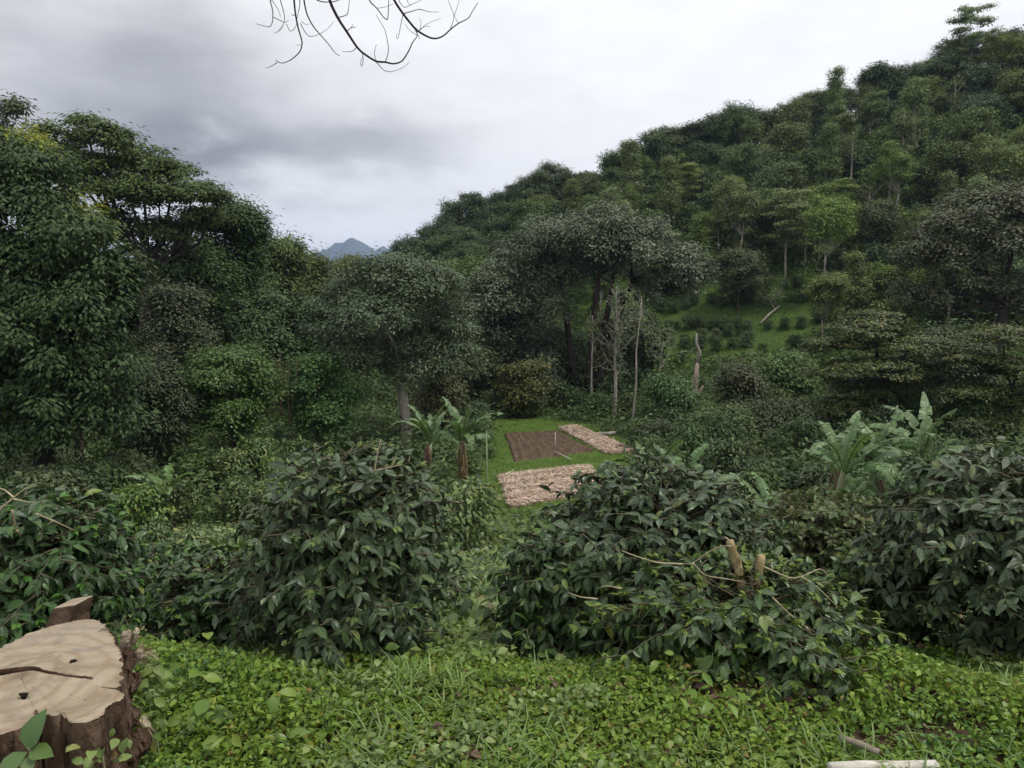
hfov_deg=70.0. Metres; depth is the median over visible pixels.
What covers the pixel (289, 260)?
broadleaf tree
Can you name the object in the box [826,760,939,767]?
fallen branch
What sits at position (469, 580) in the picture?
coffee bush
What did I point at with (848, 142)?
slender tree
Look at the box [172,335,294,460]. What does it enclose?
broadleaf tree
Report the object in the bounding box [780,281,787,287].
coffee shrub
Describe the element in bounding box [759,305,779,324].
fallen log
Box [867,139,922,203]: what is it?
forest tree
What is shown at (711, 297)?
coffee shrub
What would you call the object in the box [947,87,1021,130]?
forest tree
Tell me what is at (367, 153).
sky
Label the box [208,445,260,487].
coffee shrub
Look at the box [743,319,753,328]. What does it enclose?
coffee shrub
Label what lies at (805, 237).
slender tree
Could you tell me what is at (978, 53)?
forest tree
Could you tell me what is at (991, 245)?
broadleaf tree
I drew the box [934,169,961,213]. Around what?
forest tree
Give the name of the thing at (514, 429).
lawn grass
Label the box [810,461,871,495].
coffee shrub
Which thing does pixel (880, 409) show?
coffee shrub
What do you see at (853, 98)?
forest tree
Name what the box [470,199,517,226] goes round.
forest tree
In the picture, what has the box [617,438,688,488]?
banana plant
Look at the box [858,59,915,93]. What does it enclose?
forest tree
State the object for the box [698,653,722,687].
seedling
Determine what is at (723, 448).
coffee shrub
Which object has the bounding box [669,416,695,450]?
coffee shrub
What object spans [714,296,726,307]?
coffee shrub
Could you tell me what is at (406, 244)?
forest tree
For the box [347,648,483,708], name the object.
grass
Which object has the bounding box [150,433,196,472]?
coffee shrub
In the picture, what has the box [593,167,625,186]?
forest tree
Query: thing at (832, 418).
coffee shrub
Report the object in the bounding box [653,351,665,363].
coffee shrub
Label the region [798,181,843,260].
forest tree
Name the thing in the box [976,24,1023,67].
forest tree
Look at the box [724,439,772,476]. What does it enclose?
coffee shrub
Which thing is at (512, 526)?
slope weeds
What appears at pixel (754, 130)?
forest tree
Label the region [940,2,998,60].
forest tree
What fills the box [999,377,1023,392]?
coffee shrub
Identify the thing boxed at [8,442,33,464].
coffee shrub
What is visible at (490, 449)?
coffee shrub
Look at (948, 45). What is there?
forest tree
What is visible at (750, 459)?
coffee shrub
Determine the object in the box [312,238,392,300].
mountains
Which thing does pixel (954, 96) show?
slender tree
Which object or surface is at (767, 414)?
broadleaf tree
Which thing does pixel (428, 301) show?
forest tree
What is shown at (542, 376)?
slender tree
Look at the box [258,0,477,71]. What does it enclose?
hanging branch
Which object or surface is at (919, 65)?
forest tree
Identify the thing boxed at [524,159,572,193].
forest tree
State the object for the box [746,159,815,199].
forest tree
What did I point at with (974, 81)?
forest tree
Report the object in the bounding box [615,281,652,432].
slender tree
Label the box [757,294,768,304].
coffee shrub
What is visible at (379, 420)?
undergrowth
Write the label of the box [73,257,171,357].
broadleaf tree
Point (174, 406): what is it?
broadleaf tree
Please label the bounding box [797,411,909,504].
banana plant
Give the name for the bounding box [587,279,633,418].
slender tree
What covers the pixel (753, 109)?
forest tree
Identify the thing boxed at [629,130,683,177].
forest tree
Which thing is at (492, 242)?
forest tree
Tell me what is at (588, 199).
forest tree
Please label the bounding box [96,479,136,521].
coffee shrub
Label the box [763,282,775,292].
coffee shrub
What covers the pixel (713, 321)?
coffee shrub
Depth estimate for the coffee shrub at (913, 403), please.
37.85 m
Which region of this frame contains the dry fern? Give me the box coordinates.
[136,645,160,672]
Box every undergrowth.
[0,325,1023,526]
[137,86,1023,402]
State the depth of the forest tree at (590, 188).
96.58 m
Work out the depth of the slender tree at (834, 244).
74.53 m
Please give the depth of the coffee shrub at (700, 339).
65.15 m
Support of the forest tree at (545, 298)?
on the ground at (766, 337)
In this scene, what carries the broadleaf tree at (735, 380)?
on the ground at (766, 337)
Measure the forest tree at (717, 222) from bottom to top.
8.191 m
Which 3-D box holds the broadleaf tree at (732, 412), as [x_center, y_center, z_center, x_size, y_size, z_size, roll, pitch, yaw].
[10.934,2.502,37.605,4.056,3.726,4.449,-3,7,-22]
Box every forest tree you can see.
[362,311,395,332]
[372,323,398,338]
[384,233,427,256]
[389,284,458,317]
[407,219,435,239]
[422,210,463,237]
[424,225,485,254]
[429,221,474,238]
[432,239,489,262]
[432,256,475,277]
[439,191,492,225]
[467,194,513,211]
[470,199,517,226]
[473,232,514,255]
[478,215,512,237]
[487,181,518,208]
[501,197,554,229]
[504,168,560,202]
[505,209,568,241]
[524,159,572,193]
[527,191,564,206]
[528,276,561,311]
[548,167,594,201]
[559,173,602,204]
[560,178,583,215]
[578,170,604,185]
[578,193,595,221]
[584,274,623,313]
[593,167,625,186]
[596,140,654,182]
[596,186,639,223]
[610,137,648,195]
[620,184,641,216]
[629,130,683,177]
[635,156,657,193]
[638,225,689,306]
[640,123,690,153]
[654,152,687,229]
[659,119,710,151]
[676,161,703,202]
[678,139,728,172]
[680,166,710,197]
[682,117,719,145]
[683,209,714,299]
[690,111,741,144]
[704,99,771,145]
[706,98,763,148]
[706,185,728,251]
[708,246,775,311]
[714,175,765,250]
[718,139,766,182]
[721,175,747,193]
[733,115,765,147]
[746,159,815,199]
[747,184,799,247]
[750,105,795,142]
[756,187,819,277]
[758,119,817,160]
[762,96,819,140]
[786,93,824,123]
[786,157,810,182]
[795,87,829,123]
[797,191,862,292]
[797,269,858,351]
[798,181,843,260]
[810,120,846,185]
[813,82,856,115]
[814,132,865,177]
[816,65,849,123]
[827,111,860,137]
[830,178,860,198]
[834,248,876,336]
[842,82,886,123]
[849,196,905,261]
[850,59,915,106]
[855,89,891,132]
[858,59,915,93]
[862,264,928,315]
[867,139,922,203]
[875,107,922,189]
[886,204,945,247]
[893,75,935,152]
[894,74,948,139]
[906,54,950,89]
[907,135,986,196]
[909,46,983,95]
[909,258,937,305]
[919,225,973,324]
[922,31,981,61]
[931,104,1009,153]
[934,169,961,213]
[938,56,1018,106]
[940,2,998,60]
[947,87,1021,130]
[962,131,1023,187]
[962,171,1001,256]
[962,253,1023,322]
[965,45,986,73]
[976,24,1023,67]
[977,25,1023,70]
[983,67,1023,122]
[1003,46,1023,72]
[1004,124,1023,151]
[1009,149,1023,186]
[1012,28,1023,39]
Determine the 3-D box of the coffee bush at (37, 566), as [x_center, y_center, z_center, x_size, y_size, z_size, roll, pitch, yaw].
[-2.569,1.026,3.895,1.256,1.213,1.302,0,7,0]
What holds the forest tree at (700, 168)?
on the ground at (766, 337)
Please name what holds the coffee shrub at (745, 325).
on the ground at (766, 337)
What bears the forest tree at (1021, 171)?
on the ground at (766, 337)
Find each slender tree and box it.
[525,352,561,412]
[582,309,610,407]
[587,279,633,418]
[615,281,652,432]
[640,331,679,430]
[667,195,684,223]
[726,238,753,253]
[740,271,763,304]
[755,274,790,310]
[759,140,776,160]
[796,216,817,265]
[818,237,845,263]
[839,125,865,179]
[856,180,886,201]
[885,151,901,200]
[914,93,936,150]
[945,75,967,110]
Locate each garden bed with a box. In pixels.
[496,463,602,508]
[504,430,592,461]
[559,424,634,454]
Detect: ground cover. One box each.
[87,633,1023,767]
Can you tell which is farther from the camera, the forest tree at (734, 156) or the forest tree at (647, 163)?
the forest tree at (647, 163)
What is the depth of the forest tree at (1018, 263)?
58.87 m
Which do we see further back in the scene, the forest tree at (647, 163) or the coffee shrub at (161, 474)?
the forest tree at (647, 163)
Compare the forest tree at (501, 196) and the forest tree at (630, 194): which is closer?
the forest tree at (630, 194)
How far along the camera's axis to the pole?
24.97 m
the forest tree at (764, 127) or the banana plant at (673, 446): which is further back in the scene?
the forest tree at (764, 127)
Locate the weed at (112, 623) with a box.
[100,615,126,643]
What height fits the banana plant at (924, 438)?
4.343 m
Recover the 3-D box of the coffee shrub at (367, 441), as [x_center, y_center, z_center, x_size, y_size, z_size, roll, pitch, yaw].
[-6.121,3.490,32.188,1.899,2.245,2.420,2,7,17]
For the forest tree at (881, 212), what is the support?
on the ground at (766, 337)
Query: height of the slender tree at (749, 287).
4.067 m
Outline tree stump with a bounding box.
[0,596,156,767]
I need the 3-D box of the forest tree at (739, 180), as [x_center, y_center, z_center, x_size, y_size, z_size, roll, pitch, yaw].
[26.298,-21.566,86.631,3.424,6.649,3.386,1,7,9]
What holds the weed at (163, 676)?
on the ground at (766, 337)
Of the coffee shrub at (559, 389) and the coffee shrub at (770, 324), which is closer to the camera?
the coffee shrub at (559, 389)
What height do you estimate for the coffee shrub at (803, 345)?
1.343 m
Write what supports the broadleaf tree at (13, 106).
on the ground at (766, 337)
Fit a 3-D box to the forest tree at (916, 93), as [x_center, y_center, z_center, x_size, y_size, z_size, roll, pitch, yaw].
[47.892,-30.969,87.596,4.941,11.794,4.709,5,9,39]
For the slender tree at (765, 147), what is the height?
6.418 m
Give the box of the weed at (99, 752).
[65,715,131,767]
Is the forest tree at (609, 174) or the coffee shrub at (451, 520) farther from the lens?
the forest tree at (609, 174)
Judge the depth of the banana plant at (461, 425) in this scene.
27.00 m
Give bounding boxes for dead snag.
[692,334,703,406]
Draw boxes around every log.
[599,431,616,435]
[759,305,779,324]
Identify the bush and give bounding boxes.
[0,482,156,647]
[103,534,227,639]
[129,538,285,648]
[203,435,472,675]
[416,540,490,615]
[478,519,627,661]
[485,354,558,418]
[523,443,819,657]
[567,528,906,710]
[635,370,707,422]
[744,483,929,627]
[814,539,937,651]
[833,435,1023,672]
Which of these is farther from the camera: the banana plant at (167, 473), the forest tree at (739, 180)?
the forest tree at (739, 180)
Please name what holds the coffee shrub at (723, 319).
on the ground at (766, 337)
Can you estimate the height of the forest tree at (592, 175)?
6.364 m
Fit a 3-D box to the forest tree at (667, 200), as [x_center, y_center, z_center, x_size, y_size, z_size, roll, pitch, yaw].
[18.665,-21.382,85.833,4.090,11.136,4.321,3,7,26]
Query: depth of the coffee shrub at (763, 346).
62.27 m
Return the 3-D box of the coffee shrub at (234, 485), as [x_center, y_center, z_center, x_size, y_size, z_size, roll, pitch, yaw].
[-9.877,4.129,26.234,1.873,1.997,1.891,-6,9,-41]
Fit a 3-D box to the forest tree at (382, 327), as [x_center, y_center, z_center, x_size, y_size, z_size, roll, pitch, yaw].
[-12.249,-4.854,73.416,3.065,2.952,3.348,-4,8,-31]
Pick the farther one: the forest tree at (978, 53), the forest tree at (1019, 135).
the forest tree at (978, 53)
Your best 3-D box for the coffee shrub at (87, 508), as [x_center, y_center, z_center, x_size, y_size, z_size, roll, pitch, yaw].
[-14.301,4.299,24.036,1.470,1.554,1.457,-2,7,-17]
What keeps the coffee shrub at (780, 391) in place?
on the ground at (766, 337)
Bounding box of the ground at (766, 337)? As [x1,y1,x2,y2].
[0,105,1023,767]
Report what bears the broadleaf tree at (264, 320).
on the ground at (766, 337)
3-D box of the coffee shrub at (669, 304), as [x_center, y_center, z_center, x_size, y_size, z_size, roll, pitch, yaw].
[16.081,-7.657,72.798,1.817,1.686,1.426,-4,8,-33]
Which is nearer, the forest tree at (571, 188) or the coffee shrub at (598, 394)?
the coffee shrub at (598, 394)
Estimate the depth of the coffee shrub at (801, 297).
70.16 m
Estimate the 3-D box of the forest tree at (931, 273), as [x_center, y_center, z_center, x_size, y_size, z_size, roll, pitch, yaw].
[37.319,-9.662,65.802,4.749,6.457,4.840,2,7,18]
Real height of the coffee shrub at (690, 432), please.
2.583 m
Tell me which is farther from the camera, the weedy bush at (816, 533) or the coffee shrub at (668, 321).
the coffee shrub at (668, 321)
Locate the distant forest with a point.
(879, 135)
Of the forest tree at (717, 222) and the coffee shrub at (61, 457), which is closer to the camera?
the coffee shrub at (61, 457)
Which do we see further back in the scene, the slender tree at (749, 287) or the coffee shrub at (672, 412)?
the slender tree at (749, 287)
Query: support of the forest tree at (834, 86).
on the ground at (766, 337)
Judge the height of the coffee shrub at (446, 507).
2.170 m
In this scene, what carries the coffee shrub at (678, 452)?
on the ground at (766, 337)
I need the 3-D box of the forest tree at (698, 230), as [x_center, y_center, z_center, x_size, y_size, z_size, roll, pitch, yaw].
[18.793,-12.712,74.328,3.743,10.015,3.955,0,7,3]
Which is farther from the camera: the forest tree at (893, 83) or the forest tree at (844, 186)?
the forest tree at (893, 83)
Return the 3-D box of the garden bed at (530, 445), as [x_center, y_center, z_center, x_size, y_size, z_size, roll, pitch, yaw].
[1.955,3.271,39.886,4.790,0.435,8.410,-1,7,-5]
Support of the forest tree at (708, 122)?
on the ground at (766, 337)
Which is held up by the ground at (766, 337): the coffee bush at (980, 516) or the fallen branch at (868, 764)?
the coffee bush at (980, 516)
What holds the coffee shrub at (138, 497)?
on the ground at (766, 337)
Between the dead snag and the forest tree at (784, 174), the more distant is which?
the forest tree at (784, 174)
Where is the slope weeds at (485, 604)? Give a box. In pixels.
[9,545,1000,648]
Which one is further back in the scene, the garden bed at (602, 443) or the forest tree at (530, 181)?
the forest tree at (530, 181)
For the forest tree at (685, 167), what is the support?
on the ground at (766, 337)
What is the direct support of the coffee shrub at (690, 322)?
on the ground at (766, 337)
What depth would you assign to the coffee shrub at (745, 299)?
71.19 m
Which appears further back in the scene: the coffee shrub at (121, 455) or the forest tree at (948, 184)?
the forest tree at (948, 184)
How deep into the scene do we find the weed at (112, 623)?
2.89 m
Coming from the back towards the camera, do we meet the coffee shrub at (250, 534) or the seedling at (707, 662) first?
the coffee shrub at (250, 534)
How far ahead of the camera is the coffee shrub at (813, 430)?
32.87 m
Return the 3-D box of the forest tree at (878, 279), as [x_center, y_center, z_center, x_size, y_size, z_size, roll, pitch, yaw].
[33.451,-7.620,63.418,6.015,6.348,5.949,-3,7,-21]
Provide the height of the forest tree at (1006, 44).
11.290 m
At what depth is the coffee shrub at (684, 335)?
66.39 m
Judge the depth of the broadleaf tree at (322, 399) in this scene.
35.62 m
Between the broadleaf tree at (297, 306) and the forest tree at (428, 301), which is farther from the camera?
the forest tree at (428, 301)
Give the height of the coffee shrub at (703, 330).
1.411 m
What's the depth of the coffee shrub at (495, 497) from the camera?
27.55 m
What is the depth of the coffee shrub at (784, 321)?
66.21 m
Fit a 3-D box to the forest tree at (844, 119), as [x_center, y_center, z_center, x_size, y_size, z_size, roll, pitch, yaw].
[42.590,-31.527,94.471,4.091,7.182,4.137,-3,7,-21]
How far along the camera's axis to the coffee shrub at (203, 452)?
31.43 m
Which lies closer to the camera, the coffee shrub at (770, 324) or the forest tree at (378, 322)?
the coffee shrub at (770, 324)
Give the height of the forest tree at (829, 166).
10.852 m
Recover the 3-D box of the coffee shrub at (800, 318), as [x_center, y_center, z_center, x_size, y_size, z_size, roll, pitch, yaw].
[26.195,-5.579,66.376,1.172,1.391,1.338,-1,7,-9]
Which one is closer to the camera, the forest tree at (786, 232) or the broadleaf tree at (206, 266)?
the broadleaf tree at (206, 266)
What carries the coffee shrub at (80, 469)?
on the ground at (766, 337)
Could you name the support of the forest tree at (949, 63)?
on the ground at (766, 337)
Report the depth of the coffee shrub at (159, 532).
22.21 m
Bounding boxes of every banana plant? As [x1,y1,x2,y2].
[118,463,201,524]
[391,404,458,493]
[430,396,503,498]
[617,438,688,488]
[653,443,742,485]
[733,472,817,519]
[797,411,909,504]
[808,410,924,511]
[864,391,980,501]
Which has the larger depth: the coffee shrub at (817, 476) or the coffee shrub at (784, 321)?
the coffee shrub at (784, 321)
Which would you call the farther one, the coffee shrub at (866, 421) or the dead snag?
the dead snag
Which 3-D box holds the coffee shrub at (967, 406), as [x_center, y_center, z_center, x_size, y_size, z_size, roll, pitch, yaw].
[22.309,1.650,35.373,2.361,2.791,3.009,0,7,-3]
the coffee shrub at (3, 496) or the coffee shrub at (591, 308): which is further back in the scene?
the coffee shrub at (591, 308)
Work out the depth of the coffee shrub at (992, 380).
43.01 m
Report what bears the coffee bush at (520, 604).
on the ground at (766, 337)
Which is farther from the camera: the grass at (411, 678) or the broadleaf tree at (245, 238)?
the broadleaf tree at (245, 238)
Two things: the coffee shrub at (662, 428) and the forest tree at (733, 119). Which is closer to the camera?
the coffee shrub at (662, 428)
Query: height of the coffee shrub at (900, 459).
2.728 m
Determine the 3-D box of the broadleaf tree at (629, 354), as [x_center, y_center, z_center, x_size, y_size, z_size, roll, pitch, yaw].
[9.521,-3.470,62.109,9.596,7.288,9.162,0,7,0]
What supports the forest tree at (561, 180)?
on the ground at (766, 337)
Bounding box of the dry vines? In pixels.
[256,354,296,424]
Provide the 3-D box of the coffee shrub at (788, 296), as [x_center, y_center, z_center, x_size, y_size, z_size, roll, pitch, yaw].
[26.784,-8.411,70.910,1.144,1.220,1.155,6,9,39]
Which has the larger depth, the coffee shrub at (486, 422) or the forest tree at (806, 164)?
the forest tree at (806, 164)
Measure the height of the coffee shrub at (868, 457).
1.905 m
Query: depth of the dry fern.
2.81 m
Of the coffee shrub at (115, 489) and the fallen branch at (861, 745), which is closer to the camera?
the fallen branch at (861, 745)
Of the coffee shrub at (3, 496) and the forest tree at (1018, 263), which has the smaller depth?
the coffee shrub at (3, 496)
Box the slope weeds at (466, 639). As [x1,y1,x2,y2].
[393,560,565,690]
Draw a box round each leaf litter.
[167,668,965,765]
[553,671,973,752]
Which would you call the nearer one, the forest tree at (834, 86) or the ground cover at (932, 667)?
the ground cover at (932, 667)
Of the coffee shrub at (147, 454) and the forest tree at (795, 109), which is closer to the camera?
the coffee shrub at (147, 454)
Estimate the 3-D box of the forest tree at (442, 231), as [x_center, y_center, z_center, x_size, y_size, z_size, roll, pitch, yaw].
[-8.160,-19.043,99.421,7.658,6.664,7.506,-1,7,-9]
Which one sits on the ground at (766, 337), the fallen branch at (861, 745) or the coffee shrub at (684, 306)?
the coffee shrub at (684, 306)
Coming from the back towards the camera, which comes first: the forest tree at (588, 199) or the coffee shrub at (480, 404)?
the forest tree at (588, 199)
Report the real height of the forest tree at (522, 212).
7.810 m
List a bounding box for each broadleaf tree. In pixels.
[0,89,40,219]
[0,113,137,466]
[0,115,166,471]
[0,275,35,304]
[7,108,253,369]
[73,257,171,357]
[110,351,210,465]
[125,231,252,342]
[125,273,230,442]
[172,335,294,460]
[189,193,284,318]
[202,281,310,408]
[234,224,319,378]
[272,343,380,452]
[277,285,357,385]
[282,236,339,300]
[286,241,493,449]
[323,249,383,332]
[407,354,475,433]
[414,328,505,394]
[444,250,535,374]
[446,196,724,399]
[499,315,596,379]
[581,302,680,376]
[680,399,770,445]
[701,355,777,408]
[736,388,835,447]
[750,345,827,399]
[790,306,976,422]
[878,176,1023,381]
[885,318,1005,397]
[928,321,1023,437]
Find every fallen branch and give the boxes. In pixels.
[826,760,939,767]
[839,734,879,755]
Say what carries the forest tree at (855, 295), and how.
on the ground at (766, 337)
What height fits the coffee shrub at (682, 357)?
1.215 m
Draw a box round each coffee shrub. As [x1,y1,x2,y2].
[0,456,32,477]
[0,468,39,494]
[0,483,16,502]
[3,461,31,475]
[7,462,96,512]
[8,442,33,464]
[36,459,111,511]
[56,447,91,465]
[68,457,143,508]
[74,498,97,513]
[83,422,125,457]
[84,435,127,462]
[90,448,163,495]
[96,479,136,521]
[108,481,176,533]
[125,437,153,464]
[133,518,180,552]
[134,457,150,472]
[142,465,174,485]
[147,475,203,525]
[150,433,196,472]
[166,518,239,551]
[174,452,219,486]
[185,520,297,638]
[196,445,220,478]
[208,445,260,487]
[212,472,263,519]
[237,433,282,476]
[240,513,267,541]
[247,477,288,513]
[258,453,290,483]
[260,469,291,486]
[277,435,316,474]
[315,446,338,457]
[359,438,394,450]
[389,485,451,546]
[411,461,444,483]
[424,434,450,457]
[432,498,462,551]
[436,476,505,556]
[437,478,456,500]
[450,419,483,447]
[460,406,484,420]
[464,398,492,419]
[467,453,484,472]
[471,420,494,441]
[475,485,502,507]
[478,390,501,414]
[484,445,498,457]
[546,379,571,404]
[559,387,587,408]
[586,390,607,411]
[588,304,601,313]
[600,395,621,415]
[617,289,624,301]
[617,392,641,415]
[622,415,656,446]
[623,409,637,427]
[630,435,665,461]
[632,292,640,301]
[633,407,658,429]
[634,417,680,451]
[647,445,690,464]
[650,406,686,432]
[653,298,667,310]
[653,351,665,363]
[663,423,712,468]
[664,299,680,312]
[664,319,672,326]
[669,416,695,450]
[671,319,682,329]
[675,351,686,360]
[679,333,690,342]
[680,300,690,308]
[680,314,698,329]
[680,337,690,347]
[688,294,698,304]
[693,314,706,328]
[693,334,706,347]
[694,416,749,459]
[696,327,709,338]
[697,434,753,474]
[705,292,717,303]
[707,335,724,351]
[708,317,719,329]
[709,328,722,336]
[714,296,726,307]
[717,315,732,328]
[717,448,741,473]
[721,323,735,336]
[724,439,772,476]
[725,337,739,348]
[728,464,789,517]
[732,316,743,327]
[734,453,771,482]
[737,322,751,333]
[737,330,755,347]
[740,291,752,304]
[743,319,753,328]
[754,466,801,502]
[756,342,768,351]
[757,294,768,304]
[760,385,797,402]
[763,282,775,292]
[763,320,772,329]
[763,414,836,470]
[779,316,791,328]
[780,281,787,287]
[784,291,793,301]
[785,334,802,349]
[788,276,804,289]
[789,464,833,496]
[791,479,810,489]
[793,289,807,301]
[793,315,808,327]
[793,393,810,399]
[797,340,811,353]
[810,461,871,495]
[811,311,827,322]
[811,345,825,354]
[820,405,840,427]
[821,460,887,497]
[830,416,881,457]
[851,441,888,470]
[861,400,908,445]
[884,449,948,503]
[893,397,935,433]
[926,436,981,459]
[933,403,947,419]
[933,430,988,458]
[939,403,965,424]
[943,414,995,443]
[944,395,1008,437]
[953,374,1005,384]
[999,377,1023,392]
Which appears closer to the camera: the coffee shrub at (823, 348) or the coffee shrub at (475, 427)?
the coffee shrub at (475, 427)
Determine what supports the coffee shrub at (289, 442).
on the ground at (766, 337)
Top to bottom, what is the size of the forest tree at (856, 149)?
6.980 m
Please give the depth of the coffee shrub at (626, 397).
48.09 m
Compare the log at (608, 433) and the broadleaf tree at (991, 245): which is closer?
the log at (608, 433)
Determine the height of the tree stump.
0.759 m
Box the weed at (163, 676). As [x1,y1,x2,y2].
[129,657,171,718]
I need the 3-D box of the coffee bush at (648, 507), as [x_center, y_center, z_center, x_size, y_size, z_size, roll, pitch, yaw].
[0.937,1.088,4.441,1.860,1.420,1.810,0,7,0]
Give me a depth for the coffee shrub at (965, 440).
29.36 m
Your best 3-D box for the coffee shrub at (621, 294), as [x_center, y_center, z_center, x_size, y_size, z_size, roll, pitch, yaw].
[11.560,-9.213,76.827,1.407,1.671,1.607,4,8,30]
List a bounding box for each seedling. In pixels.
[0,709,53,767]
[180,698,234,735]
[261,727,310,755]
[683,728,694,743]
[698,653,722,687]
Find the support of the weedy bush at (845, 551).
on the ground at (766, 337)
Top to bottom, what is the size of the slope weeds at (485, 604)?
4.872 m
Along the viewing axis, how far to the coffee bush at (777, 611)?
3.40 m
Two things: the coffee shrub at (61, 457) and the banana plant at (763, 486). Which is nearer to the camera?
the banana plant at (763, 486)
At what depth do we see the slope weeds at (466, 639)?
3.94 m
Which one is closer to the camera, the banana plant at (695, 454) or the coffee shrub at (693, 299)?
the banana plant at (695, 454)
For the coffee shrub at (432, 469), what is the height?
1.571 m
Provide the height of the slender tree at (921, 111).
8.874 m
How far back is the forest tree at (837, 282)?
59.86 m
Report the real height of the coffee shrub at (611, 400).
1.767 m
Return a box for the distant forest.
[393,66,1023,373]
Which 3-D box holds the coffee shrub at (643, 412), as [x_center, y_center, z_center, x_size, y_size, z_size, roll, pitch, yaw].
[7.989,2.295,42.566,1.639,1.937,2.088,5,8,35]
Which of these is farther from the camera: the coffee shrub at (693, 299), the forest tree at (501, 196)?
the forest tree at (501, 196)
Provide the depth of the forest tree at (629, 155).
94.54 m
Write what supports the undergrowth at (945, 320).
on the ground at (766, 337)
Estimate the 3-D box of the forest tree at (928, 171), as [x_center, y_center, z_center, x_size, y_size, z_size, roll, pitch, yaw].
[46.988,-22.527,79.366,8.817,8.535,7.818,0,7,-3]
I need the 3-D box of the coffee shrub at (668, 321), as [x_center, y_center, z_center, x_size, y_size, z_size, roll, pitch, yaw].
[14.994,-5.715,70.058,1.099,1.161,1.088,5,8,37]
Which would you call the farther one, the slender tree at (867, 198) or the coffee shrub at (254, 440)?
the slender tree at (867, 198)
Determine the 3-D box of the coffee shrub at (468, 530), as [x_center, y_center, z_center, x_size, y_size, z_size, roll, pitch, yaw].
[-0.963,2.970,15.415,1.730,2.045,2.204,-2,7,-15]
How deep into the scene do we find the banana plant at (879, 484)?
18.87 m
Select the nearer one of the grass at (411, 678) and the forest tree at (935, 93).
the grass at (411, 678)
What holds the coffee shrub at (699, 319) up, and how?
on the ground at (766, 337)
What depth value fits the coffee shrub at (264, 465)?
30.24 m
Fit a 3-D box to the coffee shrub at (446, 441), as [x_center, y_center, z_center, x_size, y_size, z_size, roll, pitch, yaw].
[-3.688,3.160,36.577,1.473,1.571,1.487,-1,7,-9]
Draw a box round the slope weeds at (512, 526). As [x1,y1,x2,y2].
[119,489,1003,564]
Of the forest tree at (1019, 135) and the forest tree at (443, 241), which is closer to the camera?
the forest tree at (1019, 135)
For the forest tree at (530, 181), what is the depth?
101.67 m
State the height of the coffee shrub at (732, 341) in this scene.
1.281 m
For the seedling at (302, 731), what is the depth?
2.76 m
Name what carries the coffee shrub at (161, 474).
on the ground at (766, 337)
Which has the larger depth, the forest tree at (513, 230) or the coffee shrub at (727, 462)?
the forest tree at (513, 230)
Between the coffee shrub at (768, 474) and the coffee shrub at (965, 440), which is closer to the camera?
the coffee shrub at (768, 474)
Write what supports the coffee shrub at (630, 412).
on the ground at (766, 337)
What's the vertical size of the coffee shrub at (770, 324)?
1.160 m
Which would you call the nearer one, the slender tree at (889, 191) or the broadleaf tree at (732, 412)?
the broadleaf tree at (732, 412)
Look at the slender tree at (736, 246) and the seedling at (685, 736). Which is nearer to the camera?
the seedling at (685, 736)
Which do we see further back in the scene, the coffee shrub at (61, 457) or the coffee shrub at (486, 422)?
the coffee shrub at (486, 422)
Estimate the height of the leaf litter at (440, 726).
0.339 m
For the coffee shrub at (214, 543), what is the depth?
7.64 m
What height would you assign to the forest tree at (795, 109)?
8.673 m
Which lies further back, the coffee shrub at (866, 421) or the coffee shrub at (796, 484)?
the coffee shrub at (866, 421)
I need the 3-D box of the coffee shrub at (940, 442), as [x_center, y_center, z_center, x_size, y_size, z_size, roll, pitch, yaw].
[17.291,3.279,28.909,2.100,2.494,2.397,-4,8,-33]
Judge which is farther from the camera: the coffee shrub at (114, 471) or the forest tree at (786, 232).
the forest tree at (786, 232)
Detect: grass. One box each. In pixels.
[91,634,1023,767]
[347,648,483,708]
[461,417,641,530]
[570,271,832,373]
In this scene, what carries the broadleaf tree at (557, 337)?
on the ground at (766, 337)
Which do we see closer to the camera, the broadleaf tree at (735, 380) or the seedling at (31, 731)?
the seedling at (31, 731)
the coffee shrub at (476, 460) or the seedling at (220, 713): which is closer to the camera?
the seedling at (220, 713)
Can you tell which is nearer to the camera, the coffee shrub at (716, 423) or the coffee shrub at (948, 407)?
the coffee shrub at (716, 423)
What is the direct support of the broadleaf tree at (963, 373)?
on the ground at (766, 337)
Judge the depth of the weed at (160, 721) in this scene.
2.68 m
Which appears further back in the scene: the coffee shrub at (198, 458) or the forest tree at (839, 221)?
the forest tree at (839, 221)
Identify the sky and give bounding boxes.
[0,0,1023,279]
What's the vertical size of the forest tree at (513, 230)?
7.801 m
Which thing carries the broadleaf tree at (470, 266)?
on the ground at (766, 337)
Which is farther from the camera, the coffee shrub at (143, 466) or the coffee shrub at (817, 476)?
the coffee shrub at (143, 466)
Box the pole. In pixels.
[486,431,487,517]
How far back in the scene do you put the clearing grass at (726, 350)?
68.51 m
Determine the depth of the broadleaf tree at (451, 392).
41.39 m
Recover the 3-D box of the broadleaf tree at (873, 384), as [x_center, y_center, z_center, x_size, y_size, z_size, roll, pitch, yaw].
[20.029,-0.262,39.242,9.173,7.809,8.081,-6,9,-44]
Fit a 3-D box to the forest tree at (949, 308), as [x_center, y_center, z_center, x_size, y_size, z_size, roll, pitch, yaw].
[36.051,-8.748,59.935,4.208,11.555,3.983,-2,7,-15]
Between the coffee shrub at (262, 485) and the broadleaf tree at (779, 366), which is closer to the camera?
the coffee shrub at (262, 485)
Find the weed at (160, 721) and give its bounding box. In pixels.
[140,697,194,755]
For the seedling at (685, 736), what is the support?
on the ground at (766, 337)
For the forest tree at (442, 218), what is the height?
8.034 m
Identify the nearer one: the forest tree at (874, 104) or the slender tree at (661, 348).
the slender tree at (661, 348)
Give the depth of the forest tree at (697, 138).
104.51 m
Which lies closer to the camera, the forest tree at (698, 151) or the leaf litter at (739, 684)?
the leaf litter at (739, 684)
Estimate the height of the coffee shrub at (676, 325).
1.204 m

